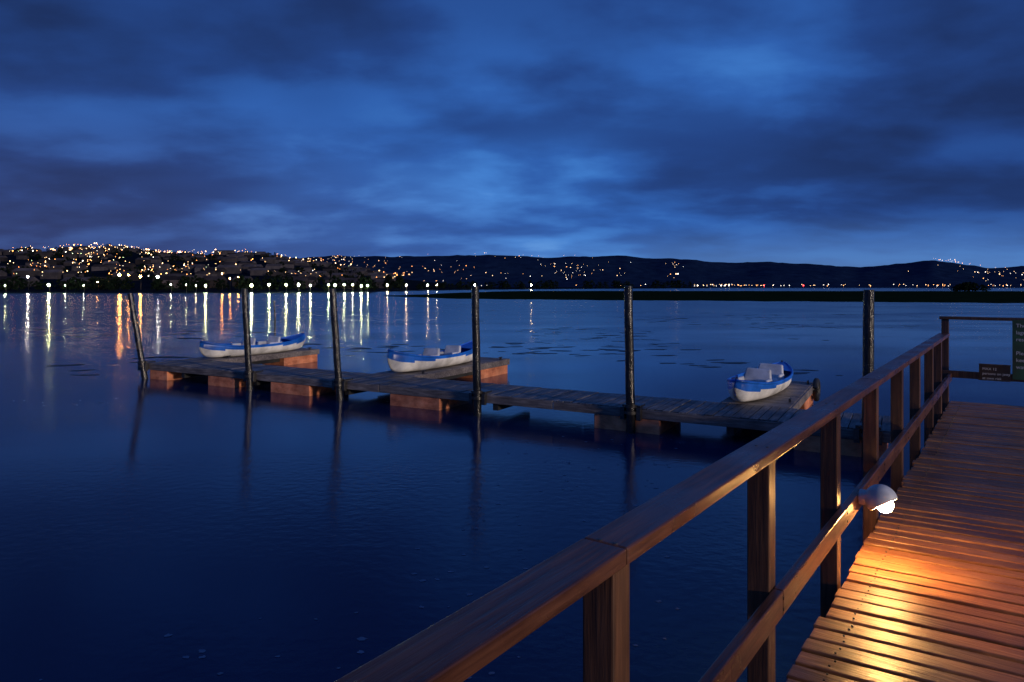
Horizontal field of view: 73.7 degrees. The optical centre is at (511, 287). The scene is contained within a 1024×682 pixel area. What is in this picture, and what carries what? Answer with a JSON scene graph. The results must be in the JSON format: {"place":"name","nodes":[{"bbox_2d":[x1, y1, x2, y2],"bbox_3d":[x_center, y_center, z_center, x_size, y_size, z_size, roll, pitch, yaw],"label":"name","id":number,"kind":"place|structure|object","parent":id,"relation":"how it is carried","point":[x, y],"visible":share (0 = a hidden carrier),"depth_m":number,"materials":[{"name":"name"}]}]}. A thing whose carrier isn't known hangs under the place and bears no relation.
{"place":"outdoors","nodes":[
{"label":"outdoors","id":0,"kind":"place"},
{"bbox_2d":[0,249,708,292],"bbox_3d":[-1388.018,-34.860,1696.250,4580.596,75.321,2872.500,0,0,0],"label":"town hill","id":1,"kind":"structure","parent":0,"point":[142,285],"depth_m":615.35,"materials":[{"name":"black"}]},
{"bbox_2d":[0,246,394,288],"bbox_3d":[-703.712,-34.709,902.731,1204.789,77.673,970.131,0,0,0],"label":"distant houses","id":2,"kind":"structure","parent":1,"relation":"on","point":[229,266],"depth_m":723.86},
{"bbox_2d":[5,273,474,292],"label":"shore street lamps","id":3,"kind":"object","parent":1,"relation":"on","point":[251,285],"visible":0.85,"depth_m":315.59,"materials":[{"name":"metal"}]},
{"bbox_2d":[0,243,990,291],"bbox_3d":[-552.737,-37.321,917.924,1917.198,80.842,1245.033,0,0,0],"label":"distant trees","id":4,"kind":"object","parent":1,"relation":"on","point":[157,284],"visible":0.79,"depth_m":398.35,"materials":[{"name":"green plant"}]},
{"bbox_2d":[12,243,1010,285],"bbox_3d":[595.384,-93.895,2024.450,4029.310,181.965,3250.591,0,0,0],"label":"town lights","id":5,"kind":"object","parent":1,"relation":"on","point":[374,265],"visible":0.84,"depth_m":1170.92},
{"bbox_2d":[0,288,1023,681],"bbox_3d":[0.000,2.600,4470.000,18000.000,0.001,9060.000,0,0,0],"label":"water","id":6,"kind":"structure","parent":0,"point":[140,518],"depth_m":9.23,"materials":[{"name":"blue liquid"}]},
{"bbox_2d":[127,293,155,378],"bbox_3d":[-10.533,1.891,19.487,0.749,3.446,0.455,0,0,0],"label":"mooring post","id":7,"kind":"object","parent":6,"relation":"in","point":[142,365],"visible":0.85,"depth_m":19.31,"materials":[{"name":"wood"}]},
{"bbox_2d":[241,289,262,390],"bbox_3d":[-6.580,1.820,17.257,0.380,3.563,0.434,0,0,30],"label":"mooring post","id":8,"kind":"object","parent":6,"relation":"in","point":[249,377],"visible":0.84,"depth_m":17.12,"materials":[{"name":"wood"}]},
{"bbox_2d":[273,301,275,331],"bbox_3d":[-13.912,2.200,40.000,0.175,2.800,0.133,0,0,0],"label":"channel stake","id":9,"kind":"object","parent":6,"relation":"in","point":[274,317],"visible":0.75,"depth_m":39.95,"materials":[{"name":"wood"}]},
{"bbox_2d":[329,289,352,400],"bbox_3d":[-3.944,1.820,15.737,0.385,3.563,0.446,0,0,30],"label":"mooring post","id":10,"kind":"object","parent":6,"relation":"in","point":[339,383],"visible":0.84,"depth_m":15.60,"materials":[{"name":"wood"}]},
{"bbox_2d":[24,398,679,680],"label":"foam flecks","id":11,"kind":"object","parent":6,"relation":"on","point":[220,673],"visible":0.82,"depth_m":5.52,"materials":[{"name":"white liquid"}]},
{"bbox_2d":[26,311,841,375],"bbox_3d":[-5.587,2.596,47.589,84.923,0.001,55.216,0,0,0],"label":"floating weed","id":12,"kind":"object","parent":6,"relation":"on","point":[444,349],"visible":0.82,"depth_m":29.36,"materials":[{"name":"plant"}]},
{"bbox_2d":[469,286,491,415],"bbox_3d":[-0.658,1.790,13.888,0.380,3.623,0.411,0,0,30],"label":"mooring post","id":13,"kind":"object","parent":6,"relation":"in","point":[477,399],"visible":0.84,"depth_m":13.74,"materials":[{"name":"wood"}]},
{"bbox_2d":[148,347,890,457],"bbox_3d":[-0.833,2.414,17.576,18.897,0.772,6.289,0,0,30],"label":"floating dock","id":14,"kind":"object","parent":6,"relation":"on","point":[435,389],"visible":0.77,"depth_m":14.41,"materials":[{"name":"brown wood"}]},
{"bbox_2d":[199,332,304,356],"bbox_3d":[-8.294,1.867,22.154,0.972,0.598,4.167,2,1,30],"label":"rowboat","id":15,"kind":"object","parent":14,"relation":"on","point":[272,344],"visible":0.94,"depth_m":21.78,"materials":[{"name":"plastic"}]},
{"bbox_2d":[387,341,472,371],"bbox_3d":[-2.018,1.832,18.561,0.972,0.668,4.167,-2,-1,30],"label":"rowboat","id":16,"kind":"object","parent":14,"relation":"on","point":[431,358],"visible":0.93,"depth_m":17.77,"materials":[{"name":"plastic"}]},
{"bbox_2d":[726,360,793,401],"bbox_3d":[5.104,1.902,13.964,0.972,0.528,3.767,1,1,34],"label":"rowboat","id":17,"kind":"object","parent":14,"relation":"on","point":[763,380],"visible":1,"depth_m":13.37,"materials":[{"name":"plastic"}]},
{"bbox_2d":[620,286,644,433],"bbox_3d":[2.162,1.790,12.273,0.380,3.623,0.411,0,0,30],"label":"mooring post","id":18,"kind":"object","parent":6,"relation":"in","point":[628,412],"visible":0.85,"depth_m":12.12,"materials":[{"name":"wood"}]},
{"bbox_2d":[854,290,881,458],"bbox_3d":[5.428,1.820,10.409,0.380,3.563,0.411,0,0,30],"label":"mooring post","id":19,"kind":"object","parent":6,"relation":"in","point":[868,331],"visible":0.52,"depth_m":10.27,"materials":[{"name":"wood"}]},
{"bbox_2d":[786,401,1023,681],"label":"wooden jetty","id":20,"kind":"object","parent":6,"relation":"in","point":[931,589],"visible":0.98,"depth_m":3.91,"materials":[{"name":"brown wood"}]},
{"bbox_2d":[334,316,1023,681],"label":"jetty railing","id":21,"kind":"object","parent":20,"relation":"on","point":[478,634],"visible":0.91,"depth_m":2.38,"materials":[{"name":"brown wood"}]},
{"bbox_2d":[858,484,897,512],"bbox_3d":[2.175,1.252,4.052,0.201,0.164,0.179,0,0,37],"label":"rail lamp","id":22,"kind":"object","parent":21,"relation":"attached to","point":[881,497],"visible":1,"depth_m":4.00,"materials":[{"name":"metal"}]},
{"bbox_2d":[979,363,1010,381],"bbox_3d":[6.719,1.190,9.505,0.364,0.232,0.022,0,0,37],"label":"warning sign","id":23,"kind":"object","parent":21,"relation":"attached to","point":[993,372],"visible":1,"depth_m":9.49,"materials":[{"name":"metal"}]},
{"bbox_2d":[1012,320,1023,379],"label":"notice board","id":24,"kind":"object","parent":21,"relation":"attached to","point":[1017,349],"visible":1,"depth_m":9.34,"materials":[{"name":"green"}]},
{"bbox_2d":[0,0,1023,267],"label":"sky","id":25,"kind":"structure","parent":0,"point":[853,133],"materials":[{"name":"blue"}]},
{"bbox_2d":[298,255,1023,287],"bbox_3d":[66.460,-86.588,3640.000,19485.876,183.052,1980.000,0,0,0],"label":"hills","id":26,"kind":"structure","parent":0,"point":[480,270],"depth_m":3246.85,"materials":[{"name":"plant"}]},
{"bbox_2d":[384,291,1023,302],"bbox_3d":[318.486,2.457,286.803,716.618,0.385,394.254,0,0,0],"label":"marsh island","id":27,"kind":"structure","parent":0,"point":[933,296],"depth_m":179.02,"materials":[{"name":"green plant"}]}
]}

